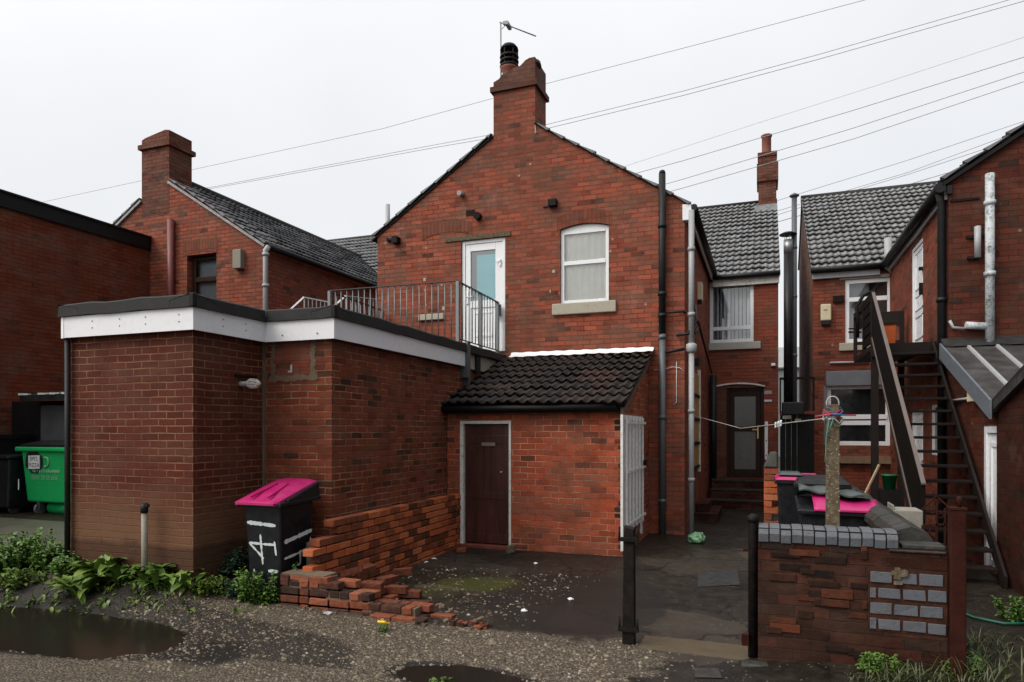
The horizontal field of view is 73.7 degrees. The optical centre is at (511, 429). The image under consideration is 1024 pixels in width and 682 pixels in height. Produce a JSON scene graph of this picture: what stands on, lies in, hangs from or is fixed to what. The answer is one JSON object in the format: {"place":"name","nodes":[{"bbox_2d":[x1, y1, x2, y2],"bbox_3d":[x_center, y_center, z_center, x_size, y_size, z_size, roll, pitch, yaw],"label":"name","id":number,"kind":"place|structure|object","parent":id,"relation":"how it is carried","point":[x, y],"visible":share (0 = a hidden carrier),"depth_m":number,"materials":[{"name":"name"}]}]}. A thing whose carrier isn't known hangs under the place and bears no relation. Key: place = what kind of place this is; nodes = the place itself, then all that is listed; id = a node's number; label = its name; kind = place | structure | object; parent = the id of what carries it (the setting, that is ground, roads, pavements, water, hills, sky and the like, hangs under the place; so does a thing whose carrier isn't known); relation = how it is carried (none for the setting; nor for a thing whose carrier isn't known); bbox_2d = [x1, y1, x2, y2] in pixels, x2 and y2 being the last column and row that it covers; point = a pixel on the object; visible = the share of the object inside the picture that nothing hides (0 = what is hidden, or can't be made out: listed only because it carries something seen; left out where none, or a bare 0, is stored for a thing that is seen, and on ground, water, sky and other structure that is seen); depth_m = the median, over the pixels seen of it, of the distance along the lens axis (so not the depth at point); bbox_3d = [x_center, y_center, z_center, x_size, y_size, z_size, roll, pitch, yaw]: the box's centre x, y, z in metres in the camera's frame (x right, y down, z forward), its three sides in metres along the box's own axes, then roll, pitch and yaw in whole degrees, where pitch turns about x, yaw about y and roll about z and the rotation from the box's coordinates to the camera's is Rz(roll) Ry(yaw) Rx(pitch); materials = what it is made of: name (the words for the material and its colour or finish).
{"place":"outdoors","nodes":[
{"label":"outdoors","id":0,"kind":"place"},
{"bbox_2d":[0,517,63,550],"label":"path","id":1,"kind":"structure","parent":0,"point":[9,526],"depth_m":9.17,"materials":[{"name":"concrete"}]},
{"bbox_2d":[44,0,863,201],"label":"overhead wire","id":2,"kind":"object","parent":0,"point":[492,98],"visible":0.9,"depth_m":14.62,"materials":[{"name":"metal"}]},
{"bbox_2d":[0,457,1023,681],"bbox_3d":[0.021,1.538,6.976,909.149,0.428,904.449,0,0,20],"label":"ground","id":3,"kind":"structure","parent":0,"point":[682,613],"depth_m":5.98,"materials":[{"name":"gravel"}]},
{"bbox_2d":[0,542,33,574],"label":"nettle plant","id":4,"kind":"object","parent":3,"relation":"on","point":[18,563],"visible":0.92,"depth_m":7.34,"materials":[{"name":"green plant"}]},
{"bbox_2d":[0,567,44,591],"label":"nettle plant","id":5,"kind":"object","parent":3,"relation":"on","point":[19,577],"visible":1,"depth_m":7.03,"materials":[{"name":"green plant"}]},
{"bbox_2d":[0,454,48,512],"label":"black trade bin","id":6,"kind":"object","parent":3,"relation":"on","point":[13,495],"visible":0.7,"depth_m":10.77,"materials":[{"name":"plastic"}]},
{"bbox_2d":[0,527,52,566],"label":"nettle plant","id":7,"kind":"object","parent":3,"relation":"on","point":[16,543],"visible":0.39,"depth_m":7.57,"materials":[{"name":"green plant"}]},
{"bbox_2d":[0,391,63,509],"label":"store shed","id":8,"kind":"structure","parent":3,"relation":"on","point":[35,418],"depth_m":11.75,"materials":[{"name":"black"}]},
{"bbox_2d":[41,405,63,440],"bbox_3d":[-7.680,0.405,11.664,1.000,1.650,0.050,0,0,20],"label":"door","id":9,"kind":"structure","parent":8,"relation":"in","point":[52,416],"depth_m":11.71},
{"bbox_2d":[15,440,63,513],"bbox_3d":[-7.019,0.755,11.035,1.450,1.170,1.030,0,0,20],"label":"green trade bin","id":10,"kind":"object","parent":3,"relation":"on","point":[43,462],"visible":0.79,"depth_m":10.68,"materials":[{"name":"plastic"}]},
{"bbox_2d":[25,537,63,570],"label":"nettle plant","id":11,"kind":"object","parent":3,"relation":"on","point":[43,558],"visible":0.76,"depth_m":7.39,"materials":[{"name":"green plant"}]},
{"bbox_2d":[47,550,83,577],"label":"nettle plant","id":12,"kind":"object","parent":3,"relation":"on","point":[58,569],"visible":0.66,"depth_m":7.15,"materials":[{"name":"green plant"}]},
{"bbox_2d":[0,189,151,433],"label":"flat roof workshop","id":13,"kind":"structure","parent":3,"relation":"on","point":[52,257],"depth_m":12.83,"materials":[{"name":"red brick"}]},
{"bbox_2d":[42,564,110,604],"bbox_3d":[-4.286,1.531,6.737,0.562,0.370,0.613,0,0,-33],"label":"dock plant","id":14,"kind":"object","parent":3,"relation":"on","point":[79,591],"visible":0.95,"depth_m":6.69,"materials":[{"name":"green plant"}]},
{"bbox_2d":[59,554,123,584],"bbox_3d":[-4.212,1.426,6.964,0.448,0.340,0.686,0,0,43],"label":"dock plant","id":15,"kind":"object","parent":3,"relation":"on","point":[85,568],"visible":0.44,"depth_m":6.85,"materials":[{"name":"green plant"}]},
{"bbox_2d":[0,607,186,659],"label":"puddle","id":16,"kind":"object","parent":3,"relation":"on","point":[66,634],"visible":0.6,"depth_m":5.71,"materials":[{"name":"black liquid"}]},
{"bbox_2d":[61,554,127,583],"bbox_3d":[-4.254,1.430,7.044,0.713,0.329,0.679,0,0,5],"label":"dock plant","id":17,"kind":"object","parent":3,"relation":"on","point":[96,563],"visible":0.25,"depth_m":6.90,"materials":[{"name":"green plant"}]},
{"bbox_2d":[70,554,136,585],"bbox_3d":[-4.059,1.442,6.987,0.647,0.393,0.847,0,0,20],"label":"dock plant","id":18,"kind":"object","parent":3,"relation":"on","point":[117,571],"visible":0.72,"depth_m":6.84,"materials":[{"name":"green plant"}]},
{"bbox_2d":[0,562,267,614],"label":"ground cover","id":19,"kind":"object","parent":3,"relation":"on","point":[106,601],"visible":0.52,"depth_m":6.63,"materials":[{"name":"green plant"}]},
{"bbox_2d":[140,503,149,576],"bbox_3d":[-3.644,1.190,6.786,0.099,0.920,0.072,0,0,20],"label":"pipe post","id":20,"kind":"object","parent":3,"relation":"on","point":[144,531],"visible":0.87,"depth_m":6.77,"materials":[{"name":"grey plastic"}]},
{"bbox_2d":[117,562,178,589],"bbox_3d":[-3.518,1.456,6.770,0.626,0.318,0.651,0,0,20],"label":"dock plant","id":21,"kind":"object","parent":3,"relation":"on","point":[143,579],"visible":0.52,"depth_m":6.68,"materials":[{"name":"green plant"}]},
{"bbox_2d":[137,564,175,588],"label":"dock plant","id":22,"kind":"object","parent":3,"relation":"on","point":[154,576],"visible":0.56,"depth_m":6.65,"materials":[{"name":"green plant"}]},
{"bbox_2d":[155,568,211,595],"bbox_3d":[-3.150,1.462,6.646,0.526,0.266,0.462,0,0,-44],"label":"dock plant","id":23,"kind":"object","parent":3,"relation":"on","point":[183,580],"visible":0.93,"depth_m":6.57,"materials":[{"name":"green plant"}]},
{"bbox_2d":[188,575,230,595],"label":"nettle plant","id":24,"kind":"object","parent":3,"relation":"on","point":[201,586],"visible":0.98,"depth_m":6.57,"materials":[{"name":"green plant"}]},
{"bbox_2d":[217,547,248,575],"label":"nettle plant","id":25,"kind":"object","parent":3,"relation":"on","point":[231,566],"visible":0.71,"depth_m":7.13,"materials":[{"name":"green plant"}]},
{"bbox_2d":[222,579,251,595],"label":"nettle plant","id":26,"kind":"object","parent":3,"relation":"on","point":[230,591],"visible":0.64,"depth_m":6.68,"materials":[{"name":"green plant"}]},
{"bbox_2d":[112,130,389,316],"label":"brick house","id":27,"kind":"structure","parent":3,"relation":"on","point":[205,241],"depth_m":14.84,"materials":[{"name":"brick"}]},
{"bbox_2d":[193,254,215,298],"bbox_3d":[-6.516,-3.015,14.674,0.798,1.429,0.156,0,0,20],"label":"window","id":28,"kind":"structure","parent":27,"relation":"in","point":[204,267],"depth_m":14.73,"materials":[{"name":"brown plastic"}]},
{"bbox_2d":[230,566,276,602],"bbox_3d":[-2.511,1.520,6.662,0.384,0.346,0.359,0,0,40],"label":"nettle plant","id":29,"kind":"object","parent":3,"relation":"on","point":[244,589],"visible":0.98,"depth_m":6.62,"materials":[{"name":"green plant"}]},
{"bbox_2d":[252,587,282,603],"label":"nettle plant","id":30,"kind":"object","parent":3,"relation":"on","point":[274,598],"visible":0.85,"depth_m":6.65,"materials":[{"name":"green plant"}]},
{"bbox_2d":[235,478,320,588],"bbox_3d":[-2.393,1.079,6.997,0.545,1.117,0.695,0,0,20],"label":"wheelie bin","id":31,"kind":"object","parent":3,"relation":"on","point":[278,512],"visible":0.88,"depth_m":6.81,"materials":[{"name":"black plastic"}]},
{"bbox_2d":[57,292,505,583],"bbox_3d":[-2.450,0.280,9.649,2.770,3.240,6.180,0,0,20],"label":"flat roof extension","id":32,"kind":"object","parent":3,"relation":"on","point":[191,418],"visible":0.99,"depth_m":7.28,"materials":[{"name":"brown brick"}]},
{"bbox_2d":[290,295,381,318],"bbox_3d":[-3.185,-1.853,12.235,0.942,1.186,1.519,0,0,33],"label":"roof stair rail","id":33,"kind":"object","parent":32,"relation":"on","point":[308,298],"visible":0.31,"depth_m":12.44,"materials":[{"name":"metal"}]},
{"bbox_2d":[328,280,500,352],"bbox_3d":[-1.618,-1.783,11.701,2.394,1.046,1.775,0,0,20],"label":"balcony railing","id":34,"kind":"object","parent":32,"relation":"on","point":[480,315],"visible":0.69,"depth_m":11.00,"materials":[{"name":"metal"}]},
{"bbox_2d":[355,563,376,575],"bbox_3d":[-1.542,1.468,7.171,0.105,0.097,0.215,0,0,42],"label":"loose brick","id":35,"kind":"object","parent":3,"relation":"on","point":[368,568],"visible":0.71,"depth_m":7.16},
{"bbox_2d":[10,562,743,681],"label":"gravel","id":36,"kind":"structure","parent":3,"relation":"on","point":[490,640],"depth_m":5.31,"materials":[{"name":"gravel"}]},
{"bbox_2d":[303,494,460,581],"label":"brick wall","id":37,"kind":"structure","parent":3,"relation":"on","point":[387,540],"depth_m":8.04,"materials":[{"name":"brick"}]},
{"bbox_2d":[377,620,389,632],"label":"flowering weed","id":38,"kind":"object","parent":3,"relation":"on","point":[383,627],"visible":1,"depth_m":5.75,"materials":[{"name":"green plant"}]},
{"bbox_2d":[276,569,491,628],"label":"broken brick wall","id":39,"kind":"structure","parent":3,"relation":"on","point":[333,592],"depth_m":6.44,"materials":[{"name":"brick"}]},
{"bbox_2d":[340,565,362,577],"bbox_3d":[-1.616,1.427,6.875,0.215,0.140,0.105,0,0,-8],"label":"loose brick","id":40,"kind":"object","parent":39,"relation":"on","point":[351,571],"visible":0.93,"depth_m":6.82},
{"bbox_2d":[360,580,384,589],"bbox_3d":[-1.370,1.523,6.680,0.224,0.075,0.111,0,0,10],"label":"loose brick","id":41,"kind":"object","parent":39,"relation":"on","point":[372,584],"visible":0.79,"depth_m":6.64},
{"bbox_2d":[376,574,398,584],"bbox_3d":[-1.274,1.541,7.016,0.112,0.069,0.221,0,0,35],"label":"loose brick","id":42,"kind":"object","parent":39,"relation":"on","point":[390,578],"visible":0.86,"depth_m":6.98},
{"bbox_2d":[385,584,408,593],"bbox_3d":[-1.160,1.612,6.898,0.223,0.070,0.105,0,0,11],"label":"loose brick","id":43,"kind":"object","parent":39,"relation":"on","point":[396,589],"visible":0.93,"depth_m":6.86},
{"bbox_2d":[392,567,413,575],"bbox_3d":[-1.204,1.562,7.522,0.224,0.092,0.106,0,0,2],"label":"loose brick","id":44,"kind":"object","parent":3,"relation":"on","point":[403,571],"visible":0.86,"depth_m":7.48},
{"bbox_2d":[399,589,422,597],"bbox_3d":[-1.020,1.651,6.892,0.225,0.069,0.103,0,0,15],"label":"loose brick","id":45,"kind":"object","parent":3,"relation":"on","point":[414,593],"visible":0.86,"depth_m":6.84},
{"bbox_2d":[396,665,525,681],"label":"puddle","id":46,"kind":"object","parent":3,"relation":"on","point":[457,673],"visible":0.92,"depth_m":4.78,"materials":[{"name":"black liquid"}]},
{"bbox_2d":[449,618,490,629],"bbox_3d":[-0.361,1.685,5.917,0.361,0.067,0.187,0,0,20],"label":"crushed brick","id":47,"kind":"object","parent":3,"relation":"on","point":[478,624],"visible":0.98,"depth_m":5.88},
{"bbox_2d":[441,347,653,556],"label":"outhouse","id":48,"kind":"structure","parent":3,"relation":"on","point":[533,453],"depth_m":9.67,"materials":[{"name":"red brick"}]},
{"bbox_2d":[465,424,508,543],"bbox_3d":[-0.355,0.780,9.885,0.699,1.720,0.075,0,0,20],"label":"door","id":49,"kind":"structure","parent":48,"relation":"in","point":[486,445],"depth_m":9.88,"materials":[{"name":"wood"}]},
{"bbox_2d":[620,415,646,550],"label":"security gate","id":50,"kind":"structure","parent":48,"relation":"attached to","point":[633,463],"depth_m":9.61,"materials":[{"name":"metal"}]},
{"bbox_2d":[371,42,779,534],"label":"brick house","id":51,"kind":"structure","parent":3,"relation":"on","point":[536,228],"depth_m":12.05,"materials":[{"name":"brick"}]},
{"bbox_2d":[466,241,502,348],"bbox_3d":[-0.503,-2.405,12.288,0.722,1.901,0.100,0,0,20],"label":"door","id":52,"kind":"structure","parent":51,"relation":"in","point":[484,261],"depth_m":12.30,"materials":[{"name":"white plastic"}]},
{"bbox_2d":[499,20,535,76],"bbox_3d":[0.102,-6.756,12.331,0.704,1.371,0.200,0,0,20],"label":"tv aerial","id":53,"kind":"object","parent":51,"relation":"attached to","point":[506,23],"visible":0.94,"depth_m":12.40,"materials":[{"name":"metal"}]},
{"bbox_2d":[552,224,615,315],"bbox_3d":[1.239,-2.738,11.636,1.110,1.537,0.206,0,0,20],"label":"window","id":54,"kind":"structure","parent":51,"relation":"in","point":[584,247],"depth_m":11.69,"materials":[{"name":"white plastic"}]},
{"bbox_2d":[709,282,760,350],"bbox_3d":[5.111,-2.630,15.677,1.129,1.600,0.273,0,0,20],"label":"window","id":55,"kind":"structure","parent":51,"relation":"in","point":[729,343],"depth_m":15.74,"materials":[{"name":"white plastic"}]},
{"bbox_2d":[730,391,759,475],"bbox_3d":[5.324,0.080,15.597,0.658,1.930,0.090,0,0,20],"label":"back door","id":56,"kind":"structure","parent":51,"relation":"in","point":[744,405],"depth_m":15.61,"materials":[{"name":"brown plastic"}]},
{"bbox_2d":[765,422,767,459],"bbox_3d":[5.704,0.244,15.313,0.070,0.855,0.129,0,0,20],"label":"grab rail","id":57,"kind":"object","parent":51,"relation":"attached to","point":[766,441],"visible":0.82,"depth_m":15.25,"materials":[{"name":"white plastic"}]},
{"bbox_2d":[779,231,803,414],"bbox_3d":[5.688,-2.170,13.889,0.470,3.740,0.340,0,0,20],"label":"boiler flue","id":58,"kind":"object","parent":51,"relation":"attached to","point":[790,406],"visible":1,"depth_m":13.84,"materials":[{"name":"black metal"}]},
{"bbox_2d":[789,193,798,401],"bbox_3d":[5.774,-2.673,13.964,0.190,4.346,0.185,0,0,20],"label":"vent flue","id":59,"kind":"object","parent":58,"relation":"attached to","point":[793,196],"visible":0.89,"depth_m":13.92,"materials":[{"name":"grey metal"}]},
{"bbox_2d":[627,37,1023,165],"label":"overhead wire","id":60,"kind":"object","parent":51,"relation":"attached to","point":[832,99],"visible":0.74,"depth_m":11.78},
{"bbox_2d":[638,57,1023,172],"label":"overhead wire","id":61,"kind":"object","parent":51,"relation":"attached to","point":[836,115],"visible":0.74,"depth_m":11.76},
{"bbox_2d":[667,72,1023,183],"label":"overhead wire","id":62,"kind":"object","parent":51,"relation":"attached to","point":[851,128],"visible":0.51,"depth_m":11.75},
{"bbox_2d":[673,81,1023,190],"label":"overhead wire","id":63,"kind":"object","parent":51,"relation":"attached to","point":[857,137],"visible":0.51,"depth_m":11.75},
{"bbox_2d":[777,121,1023,200],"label":"overhead wire","id":64,"kind":"object","parent":51,"relation":"attached to","point":[906,160],"visible":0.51,"depth_m":20.20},
{"bbox_2d":[618,525,638,644],"bbox_3d":[0.930,1.281,5.410,0.161,1.038,0.108,0,0,20],"label":"gate post","id":65,"kind":"object","parent":3,"relation":"on","point":[629,629],"visible":0.77,"depth_m":5.39,"materials":[{"name":"black metal"}]},
{"bbox_2d":[688,532,705,542],"bbox_3d":[2.770,1.608,10.243,0.268,0.165,0.296,0,0,20],"label":"plastic bag","id":66,"kind":"object","parent":3,"relation":"on","point":[697,537],"visible":1,"depth_m":10.15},
{"bbox_2d":[694,498,721,523],"bbox_3d":[3.778,1.585,13.103,0.405,0.430,1.400,0,0,20],"label":"side step","id":67,"kind":"object","parent":3,"relation":"on","point":[706,511],"visible":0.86,"depth_m":12.64,"materials":[{"name":"brick"}]},
{"bbox_2d":[694,668,721,677],"bbox_3d":[1.357,1.694,4.757,0.183,0.003,0.203,0,0,9],"label":"stopcock cover","id":68,"kind":"object","parent":3,"relation":"on","point":[708,672],"visible":1,"depth_m":4.76,"materials":[{"name":"metal"}]},
{"bbox_2d":[698,570,739,586],"bbox_3d":[2.355,1.693,7.808,0.458,0.008,1.060,0,0,16],"label":"drain cover","id":69,"kind":"object","parent":3,"relation":"on","point":[718,577],"visible":1,"depth_m":7.77,"materials":[{"name":"metal"}]},
{"bbox_2d":[710,478,763,509],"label":"back steps","id":70,"kind":"structure","parent":3,"relation":"on","point":[732,493],"depth_m":14.90,"materials":[{"name":"brick"}]},
{"bbox_2d":[741,514,758,657],"bbox_3d":[1.774,1.188,5.093,0.139,1.125,0.089,0,0,1],"label":"round post","id":71,"kind":"object","parent":3,"relation":"on","point":[750,639],"visible":0.93,"depth_m":5.06,"materials":[{"name":"black metal"}]},
{"bbox_2d":[764,452,777,523],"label":"brick pier","id":72,"kind":"structure","parent":3,"relation":"on","point":[770,473],"depth_m":8.61,"materials":[{"name":"brick"}]},
{"bbox_2d":[778,347,798,456],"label":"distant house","id":73,"kind":"structure","parent":3,"relation":"on","point":[780,361],"depth_m":42.84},
{"bbox_2d":[774,471,816,524],"bbox_3d":[3.407,1.075,8.143,0.520,1.150,0.622,0,0,20],"label":"wheelie bin","id":74,"kind":"object","parent":3,"relation":"on","point":[786,495],"visible":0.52,"depth_m":7.95,"materials":[{"name":"black plastic"}]},
{"bbox_2d":[780,377,814,472],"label":"alley gate","id":75,"kind":"structure","parent":3,"relation":"on","point":[796,446],"depth_m":14.40,"materials":[{"name":"black metal"}]},
{"bbox_2d":[793,474,851,523],"bbox_3d":[3.527,1.090,7.805,0.580,1.119,0.672,0,0,20],"label":"wheelie bin","id":76,"kind":"object","parent":3,"relation":"on","point":[810,479],"visible":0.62,"depth_m":7.58,"materials":[{"name":"black plastic"}]},
{"bbox_2d":[825,396,839,526],"bbox_3d":[2.547,0.765,5.423,0.104,2.070,0.100,0,0,20],"label":"washing line post","id":77,"kind":"object","parent":3,"relation":"on","point":[832,509],"visible":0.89,"depth_m":5.38,"materials":[{"name":"concrete"}]},
{"bbox_2d":[694,415,825,428],"bbox_3d":[2.901,-0.140,8.625,0.216,0.252,6.474,0,0,5],"label":"washing line","id":78,"kind":"object","parent":77,"relation":"attached to","point":[778,423],"visible":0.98,"depth_m":7.05,"materials":[{"name":"fabric"}]},
{"bbox_2d":[815,407,855,462],"bbox_3d":[2.558,0.039,5.411,0.292,0.442,0.149,0,0,20],"label":"tangled cord","id":79,"kind":"object","parent":77,"relation":"attached to","point":[834,414],"visible":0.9,"depth_m":5.37,"materials":[{"name":"plastic"}]},
{"bbox_2d":[794,483,877,527],"bbox_3d":[3.123,1.088,6.596,0.700,1.124,0.760,0,0,20],"label":"wheelie bin","id":80,"kind":"object","parent":3,"relation":"on","point":[854,510],"visible":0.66,"depth_m":6.39,"materials":[{"name":"black plastic"}]},
{"bbox_2d":[741,523,947,673],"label":"lane wall","id":81,"kind":"structure","parent":3,"relation":"on","point":[837,594],"depth_m":4.78,"materials":[{"name":"brick"}]},
{"bbox_2d":[855,651,904,675],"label":"nettle plant","id":82,"kind":"object","parent":3,"relation":"on","point":[869,659],"visible":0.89,"depth_m":4.58,"materials":[{"name":"green plant"}]},
{"bbox_2d":[878,474,900,506],"bbox_3d":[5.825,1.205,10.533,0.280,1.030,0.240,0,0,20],"label":"green bucket","id":83,"kind":"object","parent":3,"relation":"on","point":[889,491],"visible":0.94,"depth_m":10.44,"materials":[{"name":"plastic"}]},
{"bbox_2d":[851,486,931,541],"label":"yard wall","id":84,"kind":"structure","parent":3,"relation":"on","point":[879,515],"depth_m":5.31,"materials":[{"name":"concrete"}]},
{"bbox_2d":[798,123,1023,544],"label":"brick house","id":85,"kind":"structure","parent":3,"relation":"on","point":[940,259],"depth_m":12.48,"materials":[{"name":"brick"}]},
{"bbox_2d":[827,385,889,445],"bbox_3d":[7.496,-0.315,14.796,1.242,1.310,0.085,0,0,20],"label":"window","id":86,"kind":"structure","parent":85,"relation":"in","point":[853,400],"depth_m":14.80,"materials":[{"name":"white plastic"}]},
{"bbox_2d":[839,277,889,350],"bbox_3d":[7.672,-2.480,14.739,1.124,1.540,0.270,0,0,20],"label":"window","id":87,"kind":"structure","parent":85,"relation":"in","point":[854,289],"depth_m":14.82,"materials":[{"name":"white plastic"}]},
{"bbox_2d":[914,243,922,341],"bbox_3d":[7.115,-2.327,11.943,0.120,1.755,0.849,0,0,20],"label":"door","id":88,"kind":"structure","parent":85,"relation":"in","point":[918,254],"depth_m":12.01,"materials":[{"name":"white plastic"}]},
{"bbox_2d":[914,414,922,469],"bbox_3d":[7.143,0.702,11.933,0.062,1.955,0.849,0,0,20],"label":"lower door","id":89,"kind":"structure","parent":85,"relation":"in","point":[918,418],"depth_m":11.93,"materials":[{"name":"glass"}]},
{"bbox_2d":[932,404,936,454],"bbox_3d":[6.683,0.000,10.689,0.060,0.800,0.642,0,0,20],"label":"side window","id":90,"kind":"structure","parent":85,"relation":"in","point":[934,415],"depth_m":10.94,"materials":[{"name":"white plastic"}]},
{"bbox_2d":[848,290,1007,589],"bbox_3d":[5.761,-0.274,10.035,1.097,4.267,5.980,0,0,20],"label":"outside stair","id":91,"kind":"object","parent":3,"relation":"on","point":[881,354],"visible":0.89,"depth_m":9.30,"materials":[{"name":"brown paint"}]},
{"bbox_2d":[883,321,897,342],"bbox_3d":[6.647,-1.625,12.095,0.280,0.550,0.380,0,0,20],"label":"orange tub","id":92,"kind":"object","parent":91,"relation":"on","point":[890,328],"visible":0.45,"depth_m":11.93,"materials":[{"name":"plastic"}]},
{"bbox_2d":[845,624,1023,681],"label":"grass","id":93,"kind":"structure","parent":3,"relation":"on","point":[926,674],"depth_m":4.46,"materials":[{"name":"plant"}]},
{"bbox_2d":[921,496,948,545],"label":"scroll gate","id":94,"kind":"structure","parent":3,"relation":"on","point":[936,504],"depth_m":5.46,"materials":[{"name":"metal"}]},
{"bbox_2d":[946,496,967,678],"bbox_3d":[2.959,1.120,4.540,0.100,1.360,0.100,0,0,20],"label":"rusty post","id":95,"kind":"object","parent":3,"relation":"on","point":[957,581],"visible":1,"depth_m":4.50,"materials":[{"name":"metal"}]},
{"bbox_2d":[930,651,984,675],"bbox_3d":[2.995,1.576,4.626,0.365,0.150,0.313,0,0,20],"label":"nettle plant","id":96,"kind":"object","parent":3,"relation":"on","point":[974,657],"visible":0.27,"depth_m":4.56,"materials":[{"name":"green plant"}]},
{"bbox_2d":[939,335,1023,577],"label":"lean to","id":97,"kind":"object","parent":3,"relation":"on","point":[982,371],"visible":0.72,"depth_m":8.76,"materials":[{"name":"metal"}]},
{"bbox_2d":[989,434,996,573],"bbox_3d":[5.686,0.865,8.001,0.066,1.630,0.454,0,0,20],"label":"door","id":98,"kind":"structure","parent":97,"relation":"in","point":[992,437],"depth_m":8.07,"materials":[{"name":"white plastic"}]},
{"bbox_2d":[966,613,1023,624],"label":"garden hose","id":99,"kind":"object","parent":3,"relation":"on","point":[997,622],"visible":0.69,"depth_m":5.97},
{"bbox_2d":[991,595,1023,621],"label":"nettle plant","id":100,"kind":"object","parent":3,"relation":"on","point":[1016,609],"visible":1,"depth_m":6.06,"materials":[{"name":"green plant"}]},
{"bbox_2d":[992,365,1023,595],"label":"brick outbuilding","id":101,"kind":"structure","parent":3,"relation":"on","point":[1008,403],"depth_m":7.26,"materials":[{"name":"red brick"}]},
{"bbox_2d":[0,0,1023,347],"label":"sky","id":102,"kind":"structure","parent":0,"point":[83,83],"materials":[{"name":"white"}]},
{"bbox_2d":[136,1,1023,199],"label":"overhead wire","id":103,"kind":"object","parent":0,"point":[657,101],"visible":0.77,"depth_m":13.65,"materials":[{"name":"metal"}]},
{"bbox_2d":[207,0,1007,187],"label":"overhead wire","id":104,"kind":"object","parent":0,"point":[647,99],"visible":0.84,"depth_m":13.68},
{"bbox_2d":[778,149,982,214],"bbox_3d":[10.539,-7.423,20.839,10.407,2.454,0.016,0,0,20],"label":"overhead wire","id":105,"kind":"object","parent":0,"point":[907,174],"visible":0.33,"depth_m":20.28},
{"bbox_2d":[778,137,1001,210],"bbox_3d":[10.494,-7.545,20.749,10.362,2.437,0.016,0,0,20],"label":"overhead wire","id":106,"kind":"object","parent":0,"point":[910,171],"visible":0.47,"depth_m":20.20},
{"bbox_2d":[887,502,922,527],"bbox_3d":[4.082,1.260,7.095,0.270,0.980,0.360,0,0,20],"label":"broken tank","id":107,"kind":"object","parent":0,"point":[913,515],"visible":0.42,"depth_m":6.93,"materials":[{"name":"ceramic"}]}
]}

